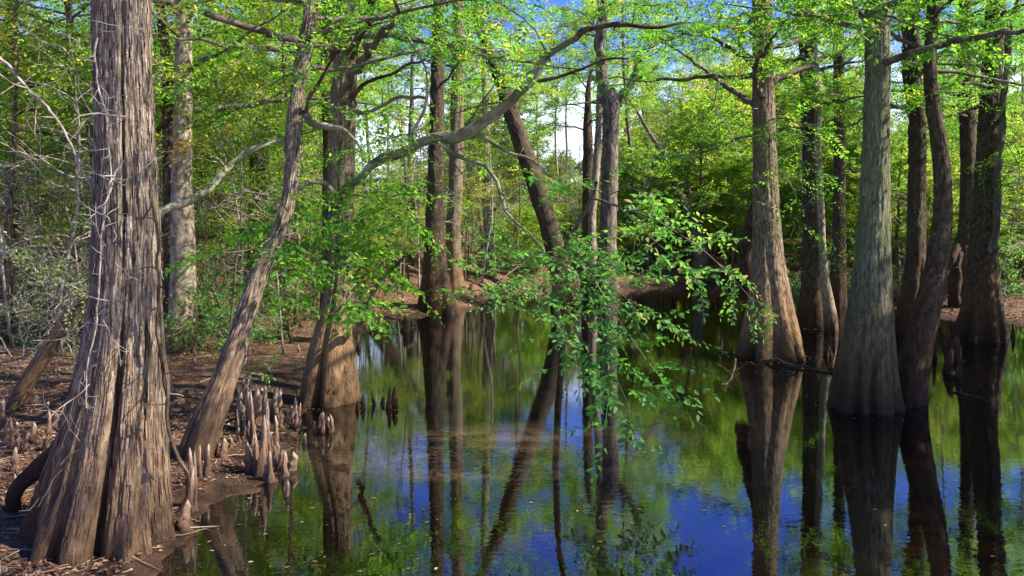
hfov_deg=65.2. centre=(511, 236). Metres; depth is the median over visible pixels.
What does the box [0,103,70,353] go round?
bare sapling
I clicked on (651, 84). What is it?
slender tree
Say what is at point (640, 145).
swamp tree
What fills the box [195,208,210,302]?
bare sapling
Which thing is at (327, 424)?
cypress knee
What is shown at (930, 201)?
bare sapling
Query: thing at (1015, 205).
bare sapling
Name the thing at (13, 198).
bare sapling
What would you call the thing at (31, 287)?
young tree
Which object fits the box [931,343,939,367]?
cypress knee
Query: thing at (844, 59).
slender tree
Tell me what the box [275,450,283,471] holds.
cypress knee
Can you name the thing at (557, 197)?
bare sapling
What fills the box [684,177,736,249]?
swamp tree
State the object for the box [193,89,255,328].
bare sapling
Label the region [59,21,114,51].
bare twig
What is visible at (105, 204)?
vine
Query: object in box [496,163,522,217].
young tree
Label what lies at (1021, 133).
swamp tree
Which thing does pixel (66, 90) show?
young tree
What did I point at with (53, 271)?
brush shrub
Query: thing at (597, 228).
swamp tree
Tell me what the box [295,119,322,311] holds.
bare sapling
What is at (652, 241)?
brush shrub
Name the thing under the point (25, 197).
bare sapling
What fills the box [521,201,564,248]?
swamp tree
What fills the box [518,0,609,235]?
slender tree
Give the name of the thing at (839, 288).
cypress tree
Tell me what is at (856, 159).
swamp tree
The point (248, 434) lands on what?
cypress knee
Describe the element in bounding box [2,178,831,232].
distant woods
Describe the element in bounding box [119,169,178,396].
vine
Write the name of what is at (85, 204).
bare sapling
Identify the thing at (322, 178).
bare sapling
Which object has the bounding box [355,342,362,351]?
cypress knee
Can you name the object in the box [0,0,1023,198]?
sky
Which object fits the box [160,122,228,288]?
bare sapling
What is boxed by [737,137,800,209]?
young tree
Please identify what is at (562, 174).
bare sapling
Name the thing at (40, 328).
dead shrub
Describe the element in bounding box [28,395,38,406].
cypress knee
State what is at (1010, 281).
brush shrub
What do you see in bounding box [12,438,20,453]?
cypress knee
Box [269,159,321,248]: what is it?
young tree
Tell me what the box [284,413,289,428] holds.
cypress knee
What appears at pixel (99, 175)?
bare twig
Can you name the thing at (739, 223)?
bare sapling
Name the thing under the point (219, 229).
bare sapling
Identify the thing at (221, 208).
young tree
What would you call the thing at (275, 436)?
cypress knee
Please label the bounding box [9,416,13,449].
cypress knee
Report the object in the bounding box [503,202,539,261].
swamp tree
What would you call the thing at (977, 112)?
swamp tree
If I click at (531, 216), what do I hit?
swamp tree
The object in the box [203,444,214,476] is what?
cypress knee
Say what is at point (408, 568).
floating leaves
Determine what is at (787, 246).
swamp tree
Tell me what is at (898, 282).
brush shrub
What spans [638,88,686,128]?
swamp tree
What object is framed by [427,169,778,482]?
overhanging sapling
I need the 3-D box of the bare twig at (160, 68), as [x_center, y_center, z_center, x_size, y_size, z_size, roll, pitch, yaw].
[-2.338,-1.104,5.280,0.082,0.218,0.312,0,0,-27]
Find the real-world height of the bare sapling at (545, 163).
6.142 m
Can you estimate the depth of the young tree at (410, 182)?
28.91 m
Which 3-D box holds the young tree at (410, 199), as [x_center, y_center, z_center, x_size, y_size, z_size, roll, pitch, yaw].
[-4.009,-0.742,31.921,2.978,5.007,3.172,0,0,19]
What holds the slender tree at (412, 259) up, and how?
on the ground
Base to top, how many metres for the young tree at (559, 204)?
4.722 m
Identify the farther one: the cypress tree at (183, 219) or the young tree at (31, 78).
the young tree at (31, 78)
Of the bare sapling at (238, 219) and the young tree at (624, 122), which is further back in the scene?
the young tree at (624, 122)
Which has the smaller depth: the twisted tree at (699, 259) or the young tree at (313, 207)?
the young tree at (313, 207)
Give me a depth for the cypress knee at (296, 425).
9.09 m
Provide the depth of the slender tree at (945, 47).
34.95 m
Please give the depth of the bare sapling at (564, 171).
46.44 m
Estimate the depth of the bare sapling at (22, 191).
19.87 m
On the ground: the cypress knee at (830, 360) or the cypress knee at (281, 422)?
the cypress knee at (281, 422)
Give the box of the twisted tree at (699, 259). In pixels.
[626,97,741,282]
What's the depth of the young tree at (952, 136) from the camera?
38.00 m
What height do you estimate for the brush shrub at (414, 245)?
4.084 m
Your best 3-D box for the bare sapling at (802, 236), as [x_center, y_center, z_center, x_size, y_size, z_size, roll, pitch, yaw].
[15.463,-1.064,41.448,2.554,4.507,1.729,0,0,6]
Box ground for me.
[0,231,1023,575]
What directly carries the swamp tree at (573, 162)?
on the ground
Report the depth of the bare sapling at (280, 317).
14.44 m
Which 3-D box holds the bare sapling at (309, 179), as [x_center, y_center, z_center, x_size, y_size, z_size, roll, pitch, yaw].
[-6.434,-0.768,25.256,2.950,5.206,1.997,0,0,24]
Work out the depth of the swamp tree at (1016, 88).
64.62 m
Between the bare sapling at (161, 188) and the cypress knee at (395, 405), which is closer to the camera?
the cypress knee at (395, 405)
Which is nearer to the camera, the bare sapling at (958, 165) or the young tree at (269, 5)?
the young tree at (269, 5)
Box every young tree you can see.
[0,0,80,246]
[0,0,85,261]
[0,0,88,186]
[0,0,218,341]
[0,0,312,343]
[0,64,193,250]
[0,83,84,288]
[0,114,54,226]
[0,134,90,303]
[2,87,92,276]
[22,106,92,246]
[23,18,92,229]
[35,47,161,193]
[71,36,247,195]
[79,158,162,218]
[80,120,209,210]
[151,18,245,243]
[152,0,444,339]
[153,10,279,171]
[157,11,321,268]
[158,98,318,334]
[193,64,288,254]
[193,98,245,249]
[193,156,248,278]
[197,0,408,324]
[198,0,318,131]
[209,132,321,236]
[210,109,322,274]
[269,110,322,266]
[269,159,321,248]
[293,167,381,254]
[315,182,414,303]
[355,138,414,246]
[355,147,446,275]
[355,167,402,226]
[358,174,455,293]
[369,159,426,245]
[380,149,420,194]
[387,158,446,273]
[427,123,523,280]
[444,131,501,241]
[444,149,502,251]
[444,180,501,269]
[447,146,508,211]
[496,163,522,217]
[542,170,574,221]
[548,168,581,233]
[549,180,575,215]
[561,171,624,219]
[563,183,600,224]
[593,98,670,248]
[618,136,698,228]
[619,118,674,192]
[620,84,709,244]
[621,124,664,228]
[638,101,717,241]
[639,134,698,238]
[725,161,800,218]
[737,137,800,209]
[774,75,862,168]
[790,109,898,210]
[798,108,908,205]
[852,123,956,258]
[890,112,927,133]
[897,108,958,147]
[926,63,1014,157]
[926,96,1021,181]
[1006,105,1023,151]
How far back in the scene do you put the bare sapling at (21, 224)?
19.11 m
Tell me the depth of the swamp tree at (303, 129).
41.04 m
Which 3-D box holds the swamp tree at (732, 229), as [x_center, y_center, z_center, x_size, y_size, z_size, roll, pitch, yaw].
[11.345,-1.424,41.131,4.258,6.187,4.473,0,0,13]
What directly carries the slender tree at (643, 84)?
on the ground
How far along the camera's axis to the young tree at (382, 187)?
36.56 m
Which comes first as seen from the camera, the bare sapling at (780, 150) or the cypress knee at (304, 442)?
the cypress knee at (304, 442)
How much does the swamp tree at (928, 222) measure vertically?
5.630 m
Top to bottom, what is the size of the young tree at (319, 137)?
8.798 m
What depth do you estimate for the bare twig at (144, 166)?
5.35 m
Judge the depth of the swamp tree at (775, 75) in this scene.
54.66 m
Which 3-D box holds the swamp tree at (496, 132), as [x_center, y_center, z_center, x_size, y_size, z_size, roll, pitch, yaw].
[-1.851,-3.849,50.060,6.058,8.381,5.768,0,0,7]
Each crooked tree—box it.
[0,0,281,217]
[50,0,571,462]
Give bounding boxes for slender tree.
[194,0,318,48]
[267,2,397,103]
[273,6,371,131]
[305,0,417,246]
[318,0,479,265]
[358,29,429,234]
[371,83,426,178]
[414,25,490,134]
[420,2,552,277]
[444,1,549,262]
[470,0,583,240]
[503,38,577,228]
[511,1,609,213]
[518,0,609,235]
[520,0,671,291]
[536,0,692,257]
[576,0,694,222]
[583,15,686,143]
[662,34,728,118]
[666,30,751,245]
[672,54,725,122]
[780,2,861,357]
[788,0,898,240]
[817,30,900,127]
[891,0,1012,119]
[972,0,1023,143]
[977,0,1023,78]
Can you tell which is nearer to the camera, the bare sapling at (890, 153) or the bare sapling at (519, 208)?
the bare sapling at (890, 153)
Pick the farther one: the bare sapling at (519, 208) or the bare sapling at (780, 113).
the bare sapling at (780, 113)
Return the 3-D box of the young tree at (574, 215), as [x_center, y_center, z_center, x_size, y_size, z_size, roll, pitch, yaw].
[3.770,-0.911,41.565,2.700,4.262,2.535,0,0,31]
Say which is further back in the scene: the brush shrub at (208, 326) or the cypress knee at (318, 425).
the brush shrub at (208, 326)
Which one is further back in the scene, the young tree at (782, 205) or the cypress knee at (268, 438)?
the young tree at (782, 205)
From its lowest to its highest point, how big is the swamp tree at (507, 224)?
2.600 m
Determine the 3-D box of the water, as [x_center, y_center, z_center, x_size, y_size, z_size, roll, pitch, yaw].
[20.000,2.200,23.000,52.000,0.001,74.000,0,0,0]
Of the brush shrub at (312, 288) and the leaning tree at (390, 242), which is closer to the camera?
the brush shrub at (312, 288)
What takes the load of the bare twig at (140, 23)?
attached to the cypress tree at (108, 494)
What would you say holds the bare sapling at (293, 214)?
on the ground
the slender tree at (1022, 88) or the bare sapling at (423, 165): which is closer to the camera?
the bare sapling at (423, 165)
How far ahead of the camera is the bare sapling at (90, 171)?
18.98 m
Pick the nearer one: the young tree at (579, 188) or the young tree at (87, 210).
the young tree at (87, 210)
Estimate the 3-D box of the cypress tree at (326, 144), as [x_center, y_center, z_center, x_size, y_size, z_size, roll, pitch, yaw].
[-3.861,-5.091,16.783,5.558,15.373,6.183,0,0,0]
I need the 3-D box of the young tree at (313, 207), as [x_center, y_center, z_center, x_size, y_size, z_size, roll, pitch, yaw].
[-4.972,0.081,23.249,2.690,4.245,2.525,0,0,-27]
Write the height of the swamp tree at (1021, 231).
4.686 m
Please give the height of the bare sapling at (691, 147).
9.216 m
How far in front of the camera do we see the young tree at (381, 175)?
31.96 m
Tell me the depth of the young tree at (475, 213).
35.16 m
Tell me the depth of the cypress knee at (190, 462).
6.86 m
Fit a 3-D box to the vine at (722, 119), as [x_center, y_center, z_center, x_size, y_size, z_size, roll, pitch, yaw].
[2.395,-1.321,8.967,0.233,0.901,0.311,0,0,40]
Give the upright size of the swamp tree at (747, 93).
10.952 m
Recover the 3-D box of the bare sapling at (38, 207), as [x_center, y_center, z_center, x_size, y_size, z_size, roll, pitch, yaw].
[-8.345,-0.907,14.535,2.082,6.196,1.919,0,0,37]
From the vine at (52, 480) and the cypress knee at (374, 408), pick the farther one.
the cypress knee at (374, 408)
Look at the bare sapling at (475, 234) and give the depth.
36.38 m
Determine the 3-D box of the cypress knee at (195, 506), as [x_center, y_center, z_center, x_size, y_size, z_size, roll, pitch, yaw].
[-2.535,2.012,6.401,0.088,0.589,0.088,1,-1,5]
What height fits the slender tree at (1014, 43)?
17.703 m
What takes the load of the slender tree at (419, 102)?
on the ground
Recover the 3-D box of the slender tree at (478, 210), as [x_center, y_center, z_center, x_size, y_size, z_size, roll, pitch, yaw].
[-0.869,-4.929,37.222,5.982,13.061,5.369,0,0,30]
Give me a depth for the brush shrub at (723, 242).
44.34 m
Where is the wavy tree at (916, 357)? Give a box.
[767,0,1023,471]
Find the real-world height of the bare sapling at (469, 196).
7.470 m
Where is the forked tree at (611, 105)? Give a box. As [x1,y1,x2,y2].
[533,0,682,294]
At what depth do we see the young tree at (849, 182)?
36.49 m
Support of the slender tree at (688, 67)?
on the ground
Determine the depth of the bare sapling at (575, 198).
41.52 m
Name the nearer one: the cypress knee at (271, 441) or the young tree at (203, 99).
the cypress knee at (271, 441)
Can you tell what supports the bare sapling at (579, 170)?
on the ground
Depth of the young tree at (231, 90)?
14.86 m
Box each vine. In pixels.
[0,57,92,187]
[24,434,80,510]
[57,37,143,184]
[58,66,144,123]
[72,160,127,407]
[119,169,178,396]
[710,80,740,158]
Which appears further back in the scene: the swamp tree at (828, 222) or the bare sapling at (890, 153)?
the swamp tree at (828, 222)
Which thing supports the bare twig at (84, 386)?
attached to the cypress tree at (108, 494)
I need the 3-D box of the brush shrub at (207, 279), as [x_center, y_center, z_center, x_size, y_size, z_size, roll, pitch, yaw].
[-7.075,1.727,19.222,3.012,2.943,3.238,0,0,29]
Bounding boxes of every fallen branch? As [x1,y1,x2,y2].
[198,274,267,321]
[247,371,296,377]
[717,355,746,384]
[763,350,832,375]
[951,386,992,405]
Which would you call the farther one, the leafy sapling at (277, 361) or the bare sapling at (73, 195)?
the bare sapling at (73, 195)
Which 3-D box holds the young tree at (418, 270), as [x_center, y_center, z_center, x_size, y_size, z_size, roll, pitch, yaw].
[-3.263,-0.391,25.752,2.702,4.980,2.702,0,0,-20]
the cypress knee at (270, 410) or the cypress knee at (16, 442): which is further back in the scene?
the cypress knee at (270, 410)
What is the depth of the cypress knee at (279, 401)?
9.33 m
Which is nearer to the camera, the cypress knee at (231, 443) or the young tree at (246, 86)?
the cypress knee at (231, 443)
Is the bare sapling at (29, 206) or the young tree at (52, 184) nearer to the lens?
the bare sapling at (29, 206)
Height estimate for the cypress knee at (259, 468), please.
0.722 m
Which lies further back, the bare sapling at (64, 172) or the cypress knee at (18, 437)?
the bare sapling at (64, 172)
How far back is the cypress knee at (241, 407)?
8.90 m
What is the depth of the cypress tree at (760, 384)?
14.16 m
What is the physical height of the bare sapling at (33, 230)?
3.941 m
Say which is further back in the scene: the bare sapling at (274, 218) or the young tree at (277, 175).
the young tree at (277, 175)
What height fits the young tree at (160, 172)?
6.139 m
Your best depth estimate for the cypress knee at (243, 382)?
10.32 m
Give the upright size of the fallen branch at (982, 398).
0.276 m
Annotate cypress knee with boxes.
[0,399,5,426]
[2,422,8,438]
[8,447,19,471]
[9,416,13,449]
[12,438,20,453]
[14,465,19,475]
[16,430,21,446]
[22,429,29,454]
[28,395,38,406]
[28,422,38,443]
[41,436,47,449]
[44,402,51,411]
[45,411,51,435]
[46,374,49,388]
[51,413,58,432]
[169,374,174,400]
[174,500,193,533]
[184,447,192,484]
[185,466,194,512]
[193,451,198,510]
[197,446,202,477]
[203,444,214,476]
[216,438,229,460]
[228,437,232,449]
[234,392,242,421]
[234,400,244,429]
[236,410,241,436]
[237,381,239,397]
[237,427,242,443]
[241,376,245,396]
[242,413,246,437]
[243,442,252,472]
[246,385,258,436]
[247,347,251,356]
[247,421,250,444]
[248,378,252,397]
[249,389,257,443]
[250,435,253,451]
[251,433,258,473]
[253,415,266,476]
[254,385,261,433]
[259,401,269,439]
[261,385,267,420]
[261,416,267,462]
[262,463,266,481]
[266,417,272,454]
[266,450,277,484]
[269,399,272,419]
[270,432,272,451]
[271,387,279,423]
[272,415,278,443]
[272,444,276,469]
[275,441,279,462]
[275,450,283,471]
[277,389,285,420]
[278,414,285,428]
[281,451,290,480]
[281,481,289,504]
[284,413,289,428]
[287,451,300,474]
[290,406,294,429]
[292,397,300,430]
[298,402,301,428]
[301,433,306,445]
[313,421,317,434]
[316,412,321,434]
[319,412,327,436]
[325,417,329,432]
[326,414,336,438]
[353,400,359,415]
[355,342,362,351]
[359,395,367,414]
[371,388,377,411]
[377,396,385,408]
[383,386,394,417]
[391,386,400,415]
[400,315,408,331]
[410,319,414,328]
[717,340,723,352]
[821,344,834,362]
[822,335,835,363]
[828,317,834,340]
[828,349,833,362]
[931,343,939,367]
[938,348,957,383]
[943,331,950,363]
[950,334,966,370]
[952,367,963,382]
[954,345,961,369]
[1010,323,1015,337]
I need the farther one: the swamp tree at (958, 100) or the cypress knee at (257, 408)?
the swamp tree at (958, 100)
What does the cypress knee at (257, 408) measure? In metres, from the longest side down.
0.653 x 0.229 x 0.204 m
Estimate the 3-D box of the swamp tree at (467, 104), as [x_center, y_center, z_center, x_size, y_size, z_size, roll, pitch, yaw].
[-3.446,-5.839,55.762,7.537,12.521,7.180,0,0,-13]
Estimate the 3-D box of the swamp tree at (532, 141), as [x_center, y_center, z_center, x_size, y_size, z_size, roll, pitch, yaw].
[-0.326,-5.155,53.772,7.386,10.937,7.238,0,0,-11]
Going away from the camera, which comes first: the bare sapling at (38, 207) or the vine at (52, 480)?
the vine at (52, 480)
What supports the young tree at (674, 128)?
on the ground
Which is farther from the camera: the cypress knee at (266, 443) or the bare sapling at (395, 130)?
the bare sapling at (395, 130)
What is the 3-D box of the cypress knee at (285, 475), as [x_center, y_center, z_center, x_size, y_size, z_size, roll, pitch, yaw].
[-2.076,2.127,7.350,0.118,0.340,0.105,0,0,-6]
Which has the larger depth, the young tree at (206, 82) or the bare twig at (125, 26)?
the young tree at (206, 82)
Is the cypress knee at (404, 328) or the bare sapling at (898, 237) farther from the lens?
the bare sapling at (898, 237)
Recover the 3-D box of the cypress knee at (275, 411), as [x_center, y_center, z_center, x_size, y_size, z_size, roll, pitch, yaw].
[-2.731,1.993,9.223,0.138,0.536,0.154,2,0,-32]
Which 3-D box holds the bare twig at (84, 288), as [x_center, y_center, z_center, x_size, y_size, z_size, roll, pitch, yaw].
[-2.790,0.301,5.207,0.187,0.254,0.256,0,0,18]
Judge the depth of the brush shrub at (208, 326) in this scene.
14.38 m
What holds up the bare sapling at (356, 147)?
on the ground
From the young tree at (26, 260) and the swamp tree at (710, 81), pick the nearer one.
the young tree at (26, 260)
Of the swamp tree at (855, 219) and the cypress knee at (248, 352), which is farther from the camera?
the swamp tree at (855, 219)
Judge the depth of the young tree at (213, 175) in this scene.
30.77 m
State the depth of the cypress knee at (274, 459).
7.61 m
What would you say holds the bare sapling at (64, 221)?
on the ground
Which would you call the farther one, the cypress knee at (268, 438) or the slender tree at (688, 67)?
the slender tree at (688, 67)
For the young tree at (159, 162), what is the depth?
22.52 m
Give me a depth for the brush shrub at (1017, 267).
29.39 m
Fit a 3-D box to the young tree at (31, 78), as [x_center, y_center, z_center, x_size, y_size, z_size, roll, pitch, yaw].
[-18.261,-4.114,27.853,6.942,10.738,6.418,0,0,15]
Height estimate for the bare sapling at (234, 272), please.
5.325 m
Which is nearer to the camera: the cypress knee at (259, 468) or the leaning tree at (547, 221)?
the cypress knee at (259, 468)
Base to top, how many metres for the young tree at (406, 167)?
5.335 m
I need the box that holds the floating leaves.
[198,314,1012,575]
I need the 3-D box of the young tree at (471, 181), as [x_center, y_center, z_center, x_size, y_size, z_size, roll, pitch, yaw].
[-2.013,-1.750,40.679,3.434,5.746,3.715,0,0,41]
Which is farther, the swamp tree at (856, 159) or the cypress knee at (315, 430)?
the swamp tree at (856, 159)
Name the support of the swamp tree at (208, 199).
on the ground
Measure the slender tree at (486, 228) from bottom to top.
15.319 m
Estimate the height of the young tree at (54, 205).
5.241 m
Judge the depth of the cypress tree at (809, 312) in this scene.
19.31 m
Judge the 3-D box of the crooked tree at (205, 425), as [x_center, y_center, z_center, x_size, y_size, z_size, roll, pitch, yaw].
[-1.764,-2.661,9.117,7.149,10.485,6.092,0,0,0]
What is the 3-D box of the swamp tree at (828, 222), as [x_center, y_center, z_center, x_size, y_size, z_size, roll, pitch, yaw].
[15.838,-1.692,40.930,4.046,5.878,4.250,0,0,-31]
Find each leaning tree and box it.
[5,259,88,410]
[360,175,427,280]
[392,0,581,305]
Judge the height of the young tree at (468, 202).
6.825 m
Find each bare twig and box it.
[28,384,89,431]
[34,307,105,365]
[55,265,108,300]
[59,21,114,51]
[60,114,95,165]
[73,166,125,190]
[73,193,105,246]
[78,365,96,413]
[82,316,136,364]
[85,19,162,38]
[115,261,147,283]
[121,147,160,182]
[130,0,147,38]
[147,0,172,25]
[150,56,163,81]
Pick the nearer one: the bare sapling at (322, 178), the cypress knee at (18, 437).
the cypress knee at (18, 437)
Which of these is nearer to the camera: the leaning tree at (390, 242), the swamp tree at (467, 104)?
the leaning tree at (390, 242)
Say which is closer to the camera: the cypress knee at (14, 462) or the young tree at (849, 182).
the cypress knee at (14, 462)
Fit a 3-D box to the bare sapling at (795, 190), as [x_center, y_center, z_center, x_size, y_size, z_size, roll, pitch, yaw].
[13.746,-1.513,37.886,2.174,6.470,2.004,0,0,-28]
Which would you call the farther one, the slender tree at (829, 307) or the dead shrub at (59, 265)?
the slender tree at (829, 307)
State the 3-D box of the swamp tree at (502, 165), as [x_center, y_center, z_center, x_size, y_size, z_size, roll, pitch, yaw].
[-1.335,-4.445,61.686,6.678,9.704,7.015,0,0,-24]
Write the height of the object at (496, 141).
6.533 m
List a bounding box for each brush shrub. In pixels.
[0,235,162,346]
[0,241,79,289]
[19,230,86,302]
[46,230,213,331]
[163,227,306,359]
[196,251,265,325]
[227,241,362,315]
[357,217,415,266]
[372,214,424,254]
[445,209,514,260]
[479,211,545,278]
[533,216,578,273]
[598,225,680,283]
[639,212,688,257]
[705,215,745,253]
[786,240,848,295]
[798,243,947,298]
[998,218,1023,304]
[998,233,1023,273]
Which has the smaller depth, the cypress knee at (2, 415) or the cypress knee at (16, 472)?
the cypress knee at (16, 472)
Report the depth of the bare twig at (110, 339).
5.16 m
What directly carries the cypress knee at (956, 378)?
in the water
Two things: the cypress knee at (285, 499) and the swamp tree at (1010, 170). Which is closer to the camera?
the cypress knee at (285, 499)
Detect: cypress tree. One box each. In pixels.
[0,0,161,316]
[5,0,190,565]
[34,0,438,353]
[75,0,385,315]
[153,0,763,410]
[156,0,289,332]
[216,0,430,306]
[359,0,570,314]
[371,0,527,293]
[525,57,660,289]
[545,0,992,415]
[625,0,965,328]
[684,0,1023,479]
[720,0,958,307]
[751,0,1023,330]
[821,0,1023,307]
[854,0,1023,340]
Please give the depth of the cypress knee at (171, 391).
10.16 m
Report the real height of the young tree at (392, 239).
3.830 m
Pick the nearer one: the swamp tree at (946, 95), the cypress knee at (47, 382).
the cypress knee at (47, 382)
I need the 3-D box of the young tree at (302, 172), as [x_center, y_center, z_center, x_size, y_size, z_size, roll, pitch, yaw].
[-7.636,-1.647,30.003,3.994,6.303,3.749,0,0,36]
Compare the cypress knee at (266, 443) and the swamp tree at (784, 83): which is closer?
the cypress knee at (266, 443)
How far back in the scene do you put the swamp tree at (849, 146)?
37.60 m
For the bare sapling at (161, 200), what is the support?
on the ground
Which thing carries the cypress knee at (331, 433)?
on the ground
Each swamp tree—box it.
[0,159,70,224]
[21,206,61,225]
[193,153,229,208]
[196,91,274,233]
[270,129,322,232]
[274,80,319,230]
[411,67,510,234]
[411,125,475,218]
[444,111,528,232]
[463,119,524,230]
[464,85,555,230]
[474,141,526,242]
[493,208,516,248]
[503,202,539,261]
[504,119,563,228]
[507,197,567,271]
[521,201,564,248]
[539,143,581,227]
[558,155,581,232]
[579,195,626,252]
[593,83,674,222]
[593,130,639,216]
[616,143,692,270]
[620,124,675,225]
[625,167,696,254]
[638,72,752,228]
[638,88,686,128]
[638,164,705,257]
[668,58,782,224]
[669,58,784,256]
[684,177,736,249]
[694,149,752,263]
[715,37,800,186]
[726,46,799,140]
[731,177,802,259]
[746,66,862,225]
[775,47,856,181]
[777,157,801,237]
[787,153,855,254]
[830,121,907,233]
[831,148,906,256]
[846,116,958,288]
[892,140,1008,285]
[899,66,1008,131]
[927,137,959,188]
[944,87,1019,120]
[944,89,1020,146]
[951,133,1023,257]
[951,152,1003,252]
[976,105,1023,149]
[998,148,1023,260]
[998,167,1023,270]
[998,175,1023,269]
[999,153,1023,257]
[1004,115,1023,153]
[1009,79,1020,96]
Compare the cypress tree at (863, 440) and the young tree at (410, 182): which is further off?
the young tree at (410, 182)
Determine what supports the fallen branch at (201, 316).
on the ground
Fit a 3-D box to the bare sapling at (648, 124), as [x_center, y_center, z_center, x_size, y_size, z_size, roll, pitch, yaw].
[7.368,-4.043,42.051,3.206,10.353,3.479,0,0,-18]
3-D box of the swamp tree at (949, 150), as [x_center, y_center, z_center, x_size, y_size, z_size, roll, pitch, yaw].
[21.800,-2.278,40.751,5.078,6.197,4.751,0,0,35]
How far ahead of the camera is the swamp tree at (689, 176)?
42.35 m
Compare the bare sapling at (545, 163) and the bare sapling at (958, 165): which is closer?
the bare sapling at (958, 165)
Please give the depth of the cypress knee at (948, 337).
14.35 m
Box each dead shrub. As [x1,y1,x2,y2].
[0,224,180,365]
[0,226,85,381]
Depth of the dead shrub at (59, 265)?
9.05 m
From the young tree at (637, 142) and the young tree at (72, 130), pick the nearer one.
the young tree at (72, 130)
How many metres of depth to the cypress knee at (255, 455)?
7.38 m
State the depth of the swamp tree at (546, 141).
56.42 m
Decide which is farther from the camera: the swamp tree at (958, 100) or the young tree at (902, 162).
the swamp tree at (958, 100)
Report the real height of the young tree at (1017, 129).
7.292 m
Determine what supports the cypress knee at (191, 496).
on the ground
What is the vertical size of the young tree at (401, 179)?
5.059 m
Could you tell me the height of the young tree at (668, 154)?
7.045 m
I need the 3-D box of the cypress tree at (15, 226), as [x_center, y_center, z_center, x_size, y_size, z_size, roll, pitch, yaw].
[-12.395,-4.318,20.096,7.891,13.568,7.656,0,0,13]
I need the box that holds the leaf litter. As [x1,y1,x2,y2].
[0,230,1023,575]
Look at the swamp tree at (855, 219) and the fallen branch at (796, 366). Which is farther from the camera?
the swamp tree at (855, 219)
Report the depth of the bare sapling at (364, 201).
27.44 m
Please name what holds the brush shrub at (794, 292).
on the ground
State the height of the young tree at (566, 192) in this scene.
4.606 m
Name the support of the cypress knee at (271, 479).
on the ground
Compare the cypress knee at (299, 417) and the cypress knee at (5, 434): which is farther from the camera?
the cypress knee at (299, 417)
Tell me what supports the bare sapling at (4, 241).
on the ground
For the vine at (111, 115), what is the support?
attached to the cypress tree at (108, 494)
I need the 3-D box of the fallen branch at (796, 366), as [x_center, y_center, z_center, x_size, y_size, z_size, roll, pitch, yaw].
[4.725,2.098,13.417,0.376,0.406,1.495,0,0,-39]
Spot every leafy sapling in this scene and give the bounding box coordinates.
[197,294,275,389]
[240,347,304,388]
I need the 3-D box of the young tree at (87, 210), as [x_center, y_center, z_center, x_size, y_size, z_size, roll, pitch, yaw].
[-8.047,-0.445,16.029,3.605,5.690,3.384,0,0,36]
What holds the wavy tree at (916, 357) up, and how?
on the ground
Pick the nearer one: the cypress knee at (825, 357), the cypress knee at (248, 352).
the cypress knee at (248, 352)
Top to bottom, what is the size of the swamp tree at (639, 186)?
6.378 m
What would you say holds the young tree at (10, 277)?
on the ground
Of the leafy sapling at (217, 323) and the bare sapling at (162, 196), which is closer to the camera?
the leafy sapling at (217, 323)
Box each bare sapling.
[0,15,88,332]
[0,17,165,353]
[0,87,47,330]
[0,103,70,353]
[0,105,81,269]
[0,107,91,339]
[0,112,59,272]
[0,158,49,304]
[0,164,64,318]
[0,177,64,291]
[2,0,159,307]
[3,163,75,272]
[14,164,91,316]
[15,20,202,243]
[20,74,72,261]
[28,175,90,267]
[43,148,90,275]
[50,182,88,254]
[62,131,162,239]
[68,162,91,244]
[77,122,240,250]
[156,133,210,229]
[157,112,295,301]
[157,146,186,269]
[160,47,237,312]
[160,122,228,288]
[182,67,275,328]
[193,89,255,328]
[193,146,230,269]
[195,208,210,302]
[196,172,243,266]
[197,131,245,291]
[207,182,319,353]
[210,140,301,263]
[246,174,320,284]
[255,139,315,313]
[274,206,317,295]
[281,142,321,232]
[289,133,393,297]
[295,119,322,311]
[317,70,383,268]
[355,79,383,245]
[355,154,392,277]
[364,141,399,282]
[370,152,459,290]
[372,73,451,289]
[376,103,412,171]
[397,133,470,215]
[401,100,429,239]
[404,182,471,275]
[406,137,444,205]
[411,131,445,216]
[444,118,499,210]
[448,90,480,248]
[462,107,492,277]
[463,200,482,261]
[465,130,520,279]
[472,169,514,240]
[474,43,552,276]
[480,154,495,281]
[492,129,527,244]
[495,174,526,270]
[535,145,561,204]
[546,170,578,219]
[547,128,580,241]
[553,154,568,214]
[553,158,600,223]
[558,123,582,244]
[560,194,580,244]
[562,171,581,251]
[568,144,599,201]
[595,55,646,189]
[621,117,698,273]
[625,60,683,252]
[639,73,679,138]
[648,55,706,257]
[663,96,691,248]
[716,177,752,272]
[747,87,798,227]
[775,83,795,172]
[783,145,802,237]
[788,188,802,256]
[847,114,906,225]
[891,184,932,270]
[891,201,904,262]
[897,160,957,244]
[928,91,1013,217]
[999,162,1023,275]
[1001,96,1023,229]
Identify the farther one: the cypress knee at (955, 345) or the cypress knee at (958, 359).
the cypress knee at (955, 345)
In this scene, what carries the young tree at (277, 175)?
on the ground
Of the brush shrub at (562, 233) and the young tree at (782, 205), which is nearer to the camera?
the brush shrub at (562, 233)
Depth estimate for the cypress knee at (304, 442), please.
8.47 m
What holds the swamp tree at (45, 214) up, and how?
on the ground
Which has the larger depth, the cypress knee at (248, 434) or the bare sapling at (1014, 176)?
the bare sapling at (1014, 176)
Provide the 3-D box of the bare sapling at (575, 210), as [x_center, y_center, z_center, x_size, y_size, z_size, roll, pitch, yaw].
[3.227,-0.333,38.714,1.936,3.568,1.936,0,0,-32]

